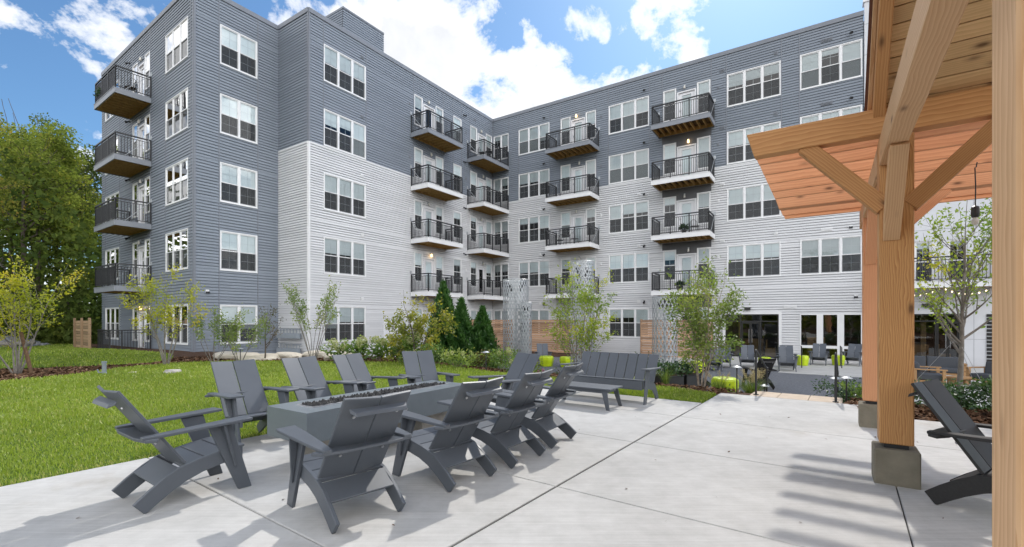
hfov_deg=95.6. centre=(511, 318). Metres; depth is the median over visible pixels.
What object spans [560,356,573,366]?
drum stool
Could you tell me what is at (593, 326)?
young birch
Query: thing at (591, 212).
window
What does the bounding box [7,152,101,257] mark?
woodland tree
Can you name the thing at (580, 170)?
door
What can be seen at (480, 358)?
garden shrub
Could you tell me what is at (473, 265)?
window
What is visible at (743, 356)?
adirondack chair
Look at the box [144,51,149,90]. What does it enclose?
window
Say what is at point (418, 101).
window
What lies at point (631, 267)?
window
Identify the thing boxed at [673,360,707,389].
planter
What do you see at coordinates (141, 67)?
door
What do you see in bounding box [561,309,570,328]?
window
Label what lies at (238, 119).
window
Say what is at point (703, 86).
window
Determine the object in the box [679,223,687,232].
potted plant
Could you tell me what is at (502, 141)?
window
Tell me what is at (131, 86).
bistro chair
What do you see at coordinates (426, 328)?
door
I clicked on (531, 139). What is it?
window
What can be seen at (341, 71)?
window
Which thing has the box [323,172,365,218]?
window
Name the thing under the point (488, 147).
window
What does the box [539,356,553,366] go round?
drum stool
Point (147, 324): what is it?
window
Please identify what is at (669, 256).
window
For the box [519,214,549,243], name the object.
window
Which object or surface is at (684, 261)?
door
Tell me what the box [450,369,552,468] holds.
adirondack chair
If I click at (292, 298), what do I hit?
serviceberry
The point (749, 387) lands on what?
ornamental grass
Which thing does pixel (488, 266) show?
window
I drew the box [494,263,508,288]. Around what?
window
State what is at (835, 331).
window
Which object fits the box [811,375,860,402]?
garden shrub
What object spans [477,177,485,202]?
door
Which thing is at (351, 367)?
adirondack chair
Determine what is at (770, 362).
adirondack chair
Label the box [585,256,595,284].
window
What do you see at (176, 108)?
window
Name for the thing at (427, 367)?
adirondack chair
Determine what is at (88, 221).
woodland tree
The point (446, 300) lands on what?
arborvitae
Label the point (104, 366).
valve riser
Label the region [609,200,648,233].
window
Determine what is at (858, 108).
window
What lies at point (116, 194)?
window
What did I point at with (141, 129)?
door
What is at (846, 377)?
path light
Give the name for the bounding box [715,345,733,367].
adirondack chair
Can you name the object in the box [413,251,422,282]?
window
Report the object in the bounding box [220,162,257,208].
window
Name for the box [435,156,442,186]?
window
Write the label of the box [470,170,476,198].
window
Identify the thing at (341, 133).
window
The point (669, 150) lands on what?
window
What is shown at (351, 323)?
window
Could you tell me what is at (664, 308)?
window
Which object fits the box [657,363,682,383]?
ornamental grass
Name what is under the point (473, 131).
window
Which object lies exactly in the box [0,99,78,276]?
woodland tree
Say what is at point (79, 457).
lawn
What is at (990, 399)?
hedge plant
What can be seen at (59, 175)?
woodland tree
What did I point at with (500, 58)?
sky
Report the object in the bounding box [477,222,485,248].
door
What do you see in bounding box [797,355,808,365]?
drum stool
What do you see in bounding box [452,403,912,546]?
patio joint filler
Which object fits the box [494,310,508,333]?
window
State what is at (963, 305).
slim tree
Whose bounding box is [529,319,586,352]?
wooden fence
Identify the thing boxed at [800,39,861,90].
window
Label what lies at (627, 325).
window
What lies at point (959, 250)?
window
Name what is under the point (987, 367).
lounge sofa
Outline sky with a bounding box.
[0,0,863,300]
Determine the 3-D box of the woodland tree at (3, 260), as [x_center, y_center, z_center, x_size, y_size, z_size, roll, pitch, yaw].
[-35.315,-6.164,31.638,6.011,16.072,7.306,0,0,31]
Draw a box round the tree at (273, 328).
[258,304,286,357]
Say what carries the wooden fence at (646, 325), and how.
on the ground at (952, 352)
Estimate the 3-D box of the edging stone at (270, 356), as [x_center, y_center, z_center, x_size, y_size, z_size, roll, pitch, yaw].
[-9.280,1.506,17.309,1.745,0.427,0.883,0,0,-37]
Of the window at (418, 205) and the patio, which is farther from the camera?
the window at (418, 205)
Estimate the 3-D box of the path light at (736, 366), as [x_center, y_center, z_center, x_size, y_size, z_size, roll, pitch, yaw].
[4.720,1.277,9.750,0.200,0.605,0.200,0,0,0]
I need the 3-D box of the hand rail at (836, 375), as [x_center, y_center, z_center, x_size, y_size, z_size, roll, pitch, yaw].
[6.315,1.290,9.033,0.100,1.380,1.698,0,0,36]
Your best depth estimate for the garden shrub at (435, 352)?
14.56 m
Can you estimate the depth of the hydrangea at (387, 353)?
16.07 m
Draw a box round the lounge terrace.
[914,382,988,407]
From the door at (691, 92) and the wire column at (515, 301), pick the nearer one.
the wire column at (515, 301)
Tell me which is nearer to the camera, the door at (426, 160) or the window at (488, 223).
the door at (426, 160)
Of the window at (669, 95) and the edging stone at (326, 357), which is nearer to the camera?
the edging stone at (326, 357)
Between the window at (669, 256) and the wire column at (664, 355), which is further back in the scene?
the window at (669, 256)
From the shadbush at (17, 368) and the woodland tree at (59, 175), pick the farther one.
the woodland tree at (59, 175)
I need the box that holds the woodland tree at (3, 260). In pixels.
[0,171,59,311]
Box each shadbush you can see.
[0,250,88,373]
[115,264,211,364]
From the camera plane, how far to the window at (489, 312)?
34.98 m
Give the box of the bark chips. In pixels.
[0,355,991,423]
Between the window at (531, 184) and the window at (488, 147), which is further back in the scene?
the window at (488, 147)
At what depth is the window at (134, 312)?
25.24 m
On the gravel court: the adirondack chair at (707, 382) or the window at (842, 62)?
the adirondack chair at (707, 382)
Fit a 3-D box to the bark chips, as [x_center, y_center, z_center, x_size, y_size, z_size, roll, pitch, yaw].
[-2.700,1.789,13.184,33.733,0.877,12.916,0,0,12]
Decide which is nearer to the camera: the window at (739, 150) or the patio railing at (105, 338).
the patio railing at (105, 338)
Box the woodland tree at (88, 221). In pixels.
[33,187,101,319]
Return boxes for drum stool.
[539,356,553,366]
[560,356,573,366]
[693,361,704,372]
[711,376,738,391]
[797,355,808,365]
[831,355,844,365]
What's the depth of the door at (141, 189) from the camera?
24.69 m
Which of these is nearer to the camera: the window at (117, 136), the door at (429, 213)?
the window at (117, 136)
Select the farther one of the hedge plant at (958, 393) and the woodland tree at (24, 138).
the woodland tree at (24, 138)
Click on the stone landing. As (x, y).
(797, 396)
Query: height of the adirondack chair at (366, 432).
0.964 m
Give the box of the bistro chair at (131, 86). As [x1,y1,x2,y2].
[125,78,137,93]
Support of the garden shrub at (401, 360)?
on the ground at (952, 352)
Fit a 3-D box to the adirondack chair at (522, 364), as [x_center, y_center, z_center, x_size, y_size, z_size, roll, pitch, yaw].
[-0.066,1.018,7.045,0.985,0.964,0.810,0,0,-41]
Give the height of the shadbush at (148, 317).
3.389 m
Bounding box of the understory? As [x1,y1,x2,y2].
[0,148,101,344]
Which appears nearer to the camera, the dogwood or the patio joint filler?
the patio joint filler
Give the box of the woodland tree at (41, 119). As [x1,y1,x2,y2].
[0,112,90,290]
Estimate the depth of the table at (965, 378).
14.82 m
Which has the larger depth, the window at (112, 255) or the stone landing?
the window at (112, 255)
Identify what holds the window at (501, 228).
in the apartment building
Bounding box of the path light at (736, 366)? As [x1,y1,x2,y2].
[732,365,741,392]
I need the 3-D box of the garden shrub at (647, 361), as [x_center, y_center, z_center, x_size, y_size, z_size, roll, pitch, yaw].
[4.591,1.577,16.827,2.013,1.276,1.799,0,0,0]
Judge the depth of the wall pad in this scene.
19.88 m
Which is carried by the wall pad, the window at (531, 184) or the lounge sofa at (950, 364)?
the lounge sofa at (950, 364)
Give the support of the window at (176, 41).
in the apartment building
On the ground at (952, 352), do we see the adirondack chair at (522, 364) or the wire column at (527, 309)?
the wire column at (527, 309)
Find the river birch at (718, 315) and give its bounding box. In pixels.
[659,250,749,388]
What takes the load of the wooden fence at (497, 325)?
on the ground at (952, 352)
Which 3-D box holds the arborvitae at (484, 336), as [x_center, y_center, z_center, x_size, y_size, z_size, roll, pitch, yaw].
[-1.140,0.842,17.495,1.484,2.772,1.499,0,0,0]
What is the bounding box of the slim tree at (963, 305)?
[914,198,991,401]
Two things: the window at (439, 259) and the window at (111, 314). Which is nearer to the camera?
the window at (111, 314)
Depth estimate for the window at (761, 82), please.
25.50 m
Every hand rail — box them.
[753,349,768,394]
[832,352,838,402]
[839,346,841,367]
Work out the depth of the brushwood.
28.89 m
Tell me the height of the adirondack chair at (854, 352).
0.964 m
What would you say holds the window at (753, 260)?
in the apartment building
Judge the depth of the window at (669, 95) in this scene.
27.99 m
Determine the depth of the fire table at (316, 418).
4.85 m
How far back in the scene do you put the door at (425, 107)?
29.71 m
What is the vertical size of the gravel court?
0.113 m
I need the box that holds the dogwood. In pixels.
[381,290,459,362]
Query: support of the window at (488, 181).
in the apartment building
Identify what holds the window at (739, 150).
in the apartment building
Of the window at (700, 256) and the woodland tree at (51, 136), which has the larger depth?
the woodland tree at (51, 136)
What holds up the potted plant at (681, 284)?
on the apartment building
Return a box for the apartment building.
[94,0,991,366]
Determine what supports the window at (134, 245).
in the apartment building
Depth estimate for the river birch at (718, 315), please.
10.36 m
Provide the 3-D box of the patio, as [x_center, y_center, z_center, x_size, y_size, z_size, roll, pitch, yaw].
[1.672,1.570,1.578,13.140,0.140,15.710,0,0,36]
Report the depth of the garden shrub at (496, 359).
14.08 m
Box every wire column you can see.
[503,279,528,368]
[520,302,531,353]
[570,260,594,374]
[652,296,677,373]
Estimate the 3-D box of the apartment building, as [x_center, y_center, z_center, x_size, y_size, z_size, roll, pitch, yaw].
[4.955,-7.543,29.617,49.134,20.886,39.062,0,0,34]
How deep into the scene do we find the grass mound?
16.31 m
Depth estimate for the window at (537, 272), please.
33.17 m
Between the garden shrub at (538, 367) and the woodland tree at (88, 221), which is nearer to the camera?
the garden shrub at (538, 367)
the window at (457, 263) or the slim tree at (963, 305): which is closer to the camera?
the slim tree at (963, 305)
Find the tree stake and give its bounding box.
[19,332,33,373]
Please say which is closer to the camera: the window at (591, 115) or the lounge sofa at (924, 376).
the lounge sofa at (924, 376)
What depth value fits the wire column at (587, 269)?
16.90 m
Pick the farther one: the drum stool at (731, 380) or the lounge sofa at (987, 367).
the lounge sofa at (987, 367)
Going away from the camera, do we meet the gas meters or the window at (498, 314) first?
the gas meters
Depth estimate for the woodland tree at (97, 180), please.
34.81 m
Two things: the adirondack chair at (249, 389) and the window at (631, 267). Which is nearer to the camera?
the adirondack chair at (249, 389)
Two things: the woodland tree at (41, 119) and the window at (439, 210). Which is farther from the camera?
the woodland tree at (41, 119)
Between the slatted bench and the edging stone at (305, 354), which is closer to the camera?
the slatted bench
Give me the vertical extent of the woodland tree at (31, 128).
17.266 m
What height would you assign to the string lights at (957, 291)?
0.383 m
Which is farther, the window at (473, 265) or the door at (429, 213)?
the window at (473, 265)
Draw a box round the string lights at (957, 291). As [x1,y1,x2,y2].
[914,287,990,295]
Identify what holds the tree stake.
on the ground at (952, 352)
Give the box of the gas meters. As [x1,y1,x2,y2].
[277,328,301,352]
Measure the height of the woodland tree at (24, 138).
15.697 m
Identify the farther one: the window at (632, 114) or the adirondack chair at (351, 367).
the window at (632, 114)
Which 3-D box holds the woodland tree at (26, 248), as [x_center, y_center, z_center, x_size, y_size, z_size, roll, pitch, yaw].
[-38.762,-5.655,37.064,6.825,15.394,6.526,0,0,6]
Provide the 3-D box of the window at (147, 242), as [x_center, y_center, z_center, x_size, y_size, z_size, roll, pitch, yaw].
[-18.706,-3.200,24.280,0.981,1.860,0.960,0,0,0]
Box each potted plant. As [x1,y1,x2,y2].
[675,280,685,289]
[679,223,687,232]
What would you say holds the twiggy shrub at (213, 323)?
on the ground at (952, 352)
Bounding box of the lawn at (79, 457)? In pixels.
[0,361,714,486]
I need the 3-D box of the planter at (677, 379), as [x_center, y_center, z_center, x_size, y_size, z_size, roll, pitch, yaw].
[4.321,1.668,13.065,1.262,1.023,1.324,0,0,26]
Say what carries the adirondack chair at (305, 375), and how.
on the patio
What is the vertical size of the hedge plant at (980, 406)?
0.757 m
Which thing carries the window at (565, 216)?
in the apartment building
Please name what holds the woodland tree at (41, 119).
on the ground at (952, 352)
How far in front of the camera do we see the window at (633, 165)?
29.34 m
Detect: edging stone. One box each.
[215,352,258,359]
[236,353,280,360]
[276,352,301,357]
[302,350,322,356]
[314,351,351,357]
[324,353,344,360]
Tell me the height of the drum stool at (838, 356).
0.460 m
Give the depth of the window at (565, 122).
31.81 m
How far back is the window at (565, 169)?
31.81 m
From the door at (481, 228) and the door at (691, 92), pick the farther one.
the door at (481, 228)
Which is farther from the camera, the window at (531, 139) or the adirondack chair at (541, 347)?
the window at (531, 139)
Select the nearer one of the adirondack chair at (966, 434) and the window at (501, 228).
the adirondack chair at (966, 434)
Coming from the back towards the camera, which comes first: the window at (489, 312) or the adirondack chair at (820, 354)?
the window at (489, 312)
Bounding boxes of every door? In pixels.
[138,61,144,95]
[138,123,144,159]
[138,184,144,222]
[138,245,145,286]
[138,312,145,347]
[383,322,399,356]
[422,206,434,237]
[422,257,434,291]
[422,313,432,341]
[423,103,434,129]
[423,155,434,183]
[477,133,485,155]
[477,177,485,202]
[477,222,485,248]
[477,266,485,294]
[571,117,584,143]
[571,165,584,193]
[571,213,585,243]
[571,261,584,292]
[677,88,695,118]
[677,143,695,175]
[677,198,695,232]
[677,253,695,289]
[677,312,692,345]
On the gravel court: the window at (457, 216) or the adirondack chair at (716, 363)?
the adirondack chair at (716, 363)
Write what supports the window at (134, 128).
in the apartment building
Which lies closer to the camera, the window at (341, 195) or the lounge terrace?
the lounge terrace
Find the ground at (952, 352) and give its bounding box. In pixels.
[0,321,991,421]
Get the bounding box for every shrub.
[184,305,252,361]
[207,313,272,360]
[394,348,418,364]
[417,339,452,363]
[435,347,486,370]
[466,349,498,367]
[478,343,520,371]
[495,354,514,370]
[532,353,542,372]
[617,347,662,375]
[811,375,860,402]
[837,380,862,399]
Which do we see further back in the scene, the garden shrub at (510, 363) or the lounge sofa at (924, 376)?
the lounge sofa at (924, 376)
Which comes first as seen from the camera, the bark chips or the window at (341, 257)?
the bark chips
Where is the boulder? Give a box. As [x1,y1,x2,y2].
[163,369,181,373]
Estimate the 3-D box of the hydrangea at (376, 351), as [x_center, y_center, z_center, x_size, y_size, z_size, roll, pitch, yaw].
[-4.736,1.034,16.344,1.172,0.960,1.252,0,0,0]
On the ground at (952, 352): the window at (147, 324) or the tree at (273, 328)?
the tree at (273, 328)
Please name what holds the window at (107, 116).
in the apartment building
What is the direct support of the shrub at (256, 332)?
on the ground at (952, 352)
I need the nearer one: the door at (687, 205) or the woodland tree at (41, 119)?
the door at (687, 205)
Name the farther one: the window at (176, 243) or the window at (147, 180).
the window at (147, 180)
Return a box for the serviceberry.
[281,272,340,358]
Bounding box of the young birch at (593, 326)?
[542,258,619,364]
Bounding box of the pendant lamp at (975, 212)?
[971,162,979,225]
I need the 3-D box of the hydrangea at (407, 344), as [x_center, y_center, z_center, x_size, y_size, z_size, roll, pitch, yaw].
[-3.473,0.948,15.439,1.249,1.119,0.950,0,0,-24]
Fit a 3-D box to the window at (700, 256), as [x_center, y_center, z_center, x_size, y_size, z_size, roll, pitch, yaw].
[11.237,-3.200,27.091,0.978,1.860,0.952,0,0,0]
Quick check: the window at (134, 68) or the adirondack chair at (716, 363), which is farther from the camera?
the window at (134, 68)
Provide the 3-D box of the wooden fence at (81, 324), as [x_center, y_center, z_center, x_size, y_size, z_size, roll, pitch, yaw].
[-22.026,0.833,23.801,2.840,1.774,0.122,0,0,35]
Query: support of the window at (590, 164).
in the apartment building
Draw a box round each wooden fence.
[73,318,90,348]
[471,319,512,349]
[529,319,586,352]
[640,319,712,357]
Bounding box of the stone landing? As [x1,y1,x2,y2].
[750,391,842,402]
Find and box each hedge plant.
[914,377,990,409]
[952,374,991,408]
[962,397,991,411]
[963,399,991,411]
[975,387,991,410]
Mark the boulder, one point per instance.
(172, 370)
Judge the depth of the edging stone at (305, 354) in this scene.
17.93 m
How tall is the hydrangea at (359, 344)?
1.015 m
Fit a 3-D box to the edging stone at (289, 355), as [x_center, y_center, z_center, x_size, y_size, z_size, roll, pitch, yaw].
[-8.644,1.492,17.935,0.902,0.440,1.630,0,0,-41]
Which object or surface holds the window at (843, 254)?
in the apartment building
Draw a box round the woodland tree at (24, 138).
[0,98,92,319]
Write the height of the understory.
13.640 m
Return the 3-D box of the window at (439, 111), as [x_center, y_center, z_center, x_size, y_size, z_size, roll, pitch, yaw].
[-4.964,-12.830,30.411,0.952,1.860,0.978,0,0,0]
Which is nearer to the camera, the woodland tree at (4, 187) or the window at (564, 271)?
the woodland tree at (4, 187)
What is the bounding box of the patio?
[0,389,991,546]
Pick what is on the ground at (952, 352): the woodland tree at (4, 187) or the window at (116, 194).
the woodland tree at (4, 187)
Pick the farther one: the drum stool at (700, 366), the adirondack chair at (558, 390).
the drum stool at (700, 366)
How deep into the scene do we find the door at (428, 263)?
29.55 m
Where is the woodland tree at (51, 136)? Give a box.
[1,120,93,284]
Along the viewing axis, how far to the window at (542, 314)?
32.93 m
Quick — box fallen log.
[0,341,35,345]
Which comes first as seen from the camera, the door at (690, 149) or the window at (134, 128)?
the window at (134, 128)
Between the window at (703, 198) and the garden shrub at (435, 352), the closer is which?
the garden shrub at (435, 352)
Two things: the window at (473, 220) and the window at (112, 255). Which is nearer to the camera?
the window at (112, 255)
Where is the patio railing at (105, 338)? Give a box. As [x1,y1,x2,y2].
[97,329,150,348]
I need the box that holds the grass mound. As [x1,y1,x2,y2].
[0,345,171,368]
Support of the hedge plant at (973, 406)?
on the ground at (952, 352)
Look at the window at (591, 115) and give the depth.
30.78 m
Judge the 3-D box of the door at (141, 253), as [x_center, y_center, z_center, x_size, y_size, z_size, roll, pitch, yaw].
[-19.438,-2.770,24.757,1.058,2.160,0.967,0,0,0]
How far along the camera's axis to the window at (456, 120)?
31.70 m
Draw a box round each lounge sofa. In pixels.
[914,356,967,375]
[914,361,947,386]
[965,361,991,383]
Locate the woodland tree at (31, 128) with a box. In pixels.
[0,127,101,325]
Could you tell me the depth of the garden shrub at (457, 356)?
14.09 m
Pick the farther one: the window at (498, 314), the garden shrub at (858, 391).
the window at (498, 314)
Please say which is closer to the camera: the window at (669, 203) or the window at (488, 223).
the window at (669, 203)
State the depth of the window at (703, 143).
26.91 m
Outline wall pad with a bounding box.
[648,356,983,382]
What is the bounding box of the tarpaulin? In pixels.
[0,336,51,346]
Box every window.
[105,80,118,122]
[105,136,117,175]
[105,191,118,221]
[105,247,120,280]
[105,307,120,339]
[132,62,137,92]
[132,123,137,157]
[132,182,137,218]
[132,242,137,276]
[132,306,138,340]
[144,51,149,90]
[144,114,149,152]
[144,176,149,213]
[144,306,151,341]
[145,238,151,274]
[165,16,188,73]
[165,87,188,140]
[165,157,188,206]
[165,228,188,271]
[165,304,189,344]
[220,24,257,79]
[220,93,257,144]
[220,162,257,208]
[220,230,256,272]
[220,305,257,343]
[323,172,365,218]
[323,236,365,276]
[323,306,365,342]
[324,44,365,100]
[324,108,365,159]
[413,199,422,230]
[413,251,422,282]
[413,308,422,336]
[414,94,422,127]
[414,147,422,179]
[429,106,442,133]
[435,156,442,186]
[435,205,443,235]
[435,255,442,283]
[452,211,461,238]
[452,258,461,285]
[453,115,461,141]
[453,163,461,192]
[469,216,476,242]
[469,261,476,287]
[469,310,476,319]
[470,125,476,153]
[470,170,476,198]
[480,263,491,288]
[485,177,491,203]
[485,220,491,245]
[486,134,491,157]
[486,310,491,319]
[493,220,508,246]
[494,133,508,160]
[494,177,508,202]
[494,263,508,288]
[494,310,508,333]
[518,122,549,155]
[518,260,549,287]
[519,168,548,199]
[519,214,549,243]
[519,309,549,334]
[561,116,570,145]
[561,164,570,192]
[561,211,570,238]
[561,258,570,285]
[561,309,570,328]
[585,159,595,188]
[585,208,595,236]
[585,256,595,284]
[586,110,595,139]
[608,96,648,134]
[608,148,648,184]
[608,252,648,283]
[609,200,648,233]
[609,308,648,337]
[663,88,675,121]
[663,142,675,175]
[663,196,676,228]
[663,250,676,281]
[664,308,675,337]
[697,79,710,113]
[697,136,710,169]
[697,191,710,224]
[697,247,710,279]
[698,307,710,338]
[727,60,780,107]
[727,121,780,164]
[727,183,780,221]
[727,241,780,278]
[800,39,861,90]
[800,104,861,123]
[800,235,861,274]
[800,314,861,361]
[914,241,931,281]
[948,238,967,280]
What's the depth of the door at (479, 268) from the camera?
34.28 m
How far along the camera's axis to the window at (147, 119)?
24.10 m
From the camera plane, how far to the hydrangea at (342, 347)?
16.28 m
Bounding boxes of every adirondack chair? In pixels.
[92,385,252,513]
[205,359,298,441]
[276,390,411,533]
[281,356,364,400]
[332,353,407,391]
[392,377,503,491]
[398,350,459,383]
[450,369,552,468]
[468,352,540,402]
[500,362,584,448]
[535,343,551,364]
[686,357,715,386]
[705,348,724,371]
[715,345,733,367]
[737,345,754,365]
[741,358,776,389]
[776,345,797,368]
[776,347,798,371]
[808,343,829,365]
[842,344,861,365]
[908,379,991,504]
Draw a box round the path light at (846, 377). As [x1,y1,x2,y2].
[840,376,852,401]
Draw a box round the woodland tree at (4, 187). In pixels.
[0,112,31,219]
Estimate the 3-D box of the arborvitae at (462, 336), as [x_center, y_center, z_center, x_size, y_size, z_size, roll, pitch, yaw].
[-1.878,0.671,17.393,1.483,3.094,1.512,0,0,0]
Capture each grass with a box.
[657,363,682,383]
[704,369,732,391]
[734,368,772,392]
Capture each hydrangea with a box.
[319,338,356,358]
[347,334,372,358]
[358,335,390,360]
[379,338,410,359]
[388,331,424,352]
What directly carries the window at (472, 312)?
in the apartment building
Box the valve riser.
[97,361,106,373]
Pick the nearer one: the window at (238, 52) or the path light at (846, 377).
the path light at (846, 377)
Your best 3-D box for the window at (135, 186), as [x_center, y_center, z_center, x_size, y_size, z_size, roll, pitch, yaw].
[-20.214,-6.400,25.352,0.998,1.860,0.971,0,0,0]
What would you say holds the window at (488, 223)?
in the apartment building
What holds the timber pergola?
on the patio
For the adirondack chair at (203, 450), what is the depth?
3.89 m
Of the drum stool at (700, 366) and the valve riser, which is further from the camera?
the drum stool at (700, 366)
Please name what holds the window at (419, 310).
in the apartment building
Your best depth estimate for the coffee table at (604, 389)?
7.91 m
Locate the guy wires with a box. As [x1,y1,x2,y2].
[920,341,989,407]
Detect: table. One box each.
[267,380,460,454]
[547,381,622,410]
[946,375,971,385]
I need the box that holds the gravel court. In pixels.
[498,357,861,396]
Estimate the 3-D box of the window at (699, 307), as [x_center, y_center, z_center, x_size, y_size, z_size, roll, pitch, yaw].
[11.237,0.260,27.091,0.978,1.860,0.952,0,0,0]
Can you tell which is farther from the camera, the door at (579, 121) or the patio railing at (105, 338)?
the door at (579, 121)
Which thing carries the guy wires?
attached to the slim tree at (963, 305)
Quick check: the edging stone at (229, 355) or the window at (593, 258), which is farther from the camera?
the window at (593, 258)
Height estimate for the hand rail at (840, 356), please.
0.920 m
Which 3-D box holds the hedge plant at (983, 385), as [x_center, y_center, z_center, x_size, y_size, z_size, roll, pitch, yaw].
[8.164,1.253,7.506,1.594,0.674,1.472,0,0,-17]
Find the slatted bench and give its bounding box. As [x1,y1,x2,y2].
[559,351,660,404]
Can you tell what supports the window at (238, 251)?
in the apartment building
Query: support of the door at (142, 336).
in the apartment building
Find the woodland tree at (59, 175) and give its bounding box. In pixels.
[0,117,101,338]
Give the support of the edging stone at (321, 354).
on the ground at (952, 352)
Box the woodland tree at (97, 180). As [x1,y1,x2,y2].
[9,122,101,317]
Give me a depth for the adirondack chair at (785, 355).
19.27 m
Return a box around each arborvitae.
[423,279,455,362]
[443,297,474,364]
[466,305,500,370]
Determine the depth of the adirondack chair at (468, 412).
4.25 m
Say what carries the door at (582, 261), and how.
in the apartment building
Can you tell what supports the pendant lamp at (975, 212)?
hanging from the timber pergola
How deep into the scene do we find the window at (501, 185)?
34.73 m
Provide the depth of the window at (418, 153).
28.78 m
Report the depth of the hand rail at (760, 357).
9.20 m
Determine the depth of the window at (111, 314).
27.33 m
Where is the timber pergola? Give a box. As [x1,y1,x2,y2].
[747,0,1023,546]
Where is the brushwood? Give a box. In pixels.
[7,321,83,342]
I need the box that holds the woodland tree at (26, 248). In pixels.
[0,184,73,280]
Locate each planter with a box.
[654,361,688,387]
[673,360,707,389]
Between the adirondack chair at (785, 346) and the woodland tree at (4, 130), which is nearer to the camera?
the adirondack chair at (785, 346)
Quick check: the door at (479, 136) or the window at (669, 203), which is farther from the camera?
the door at (479, 136)

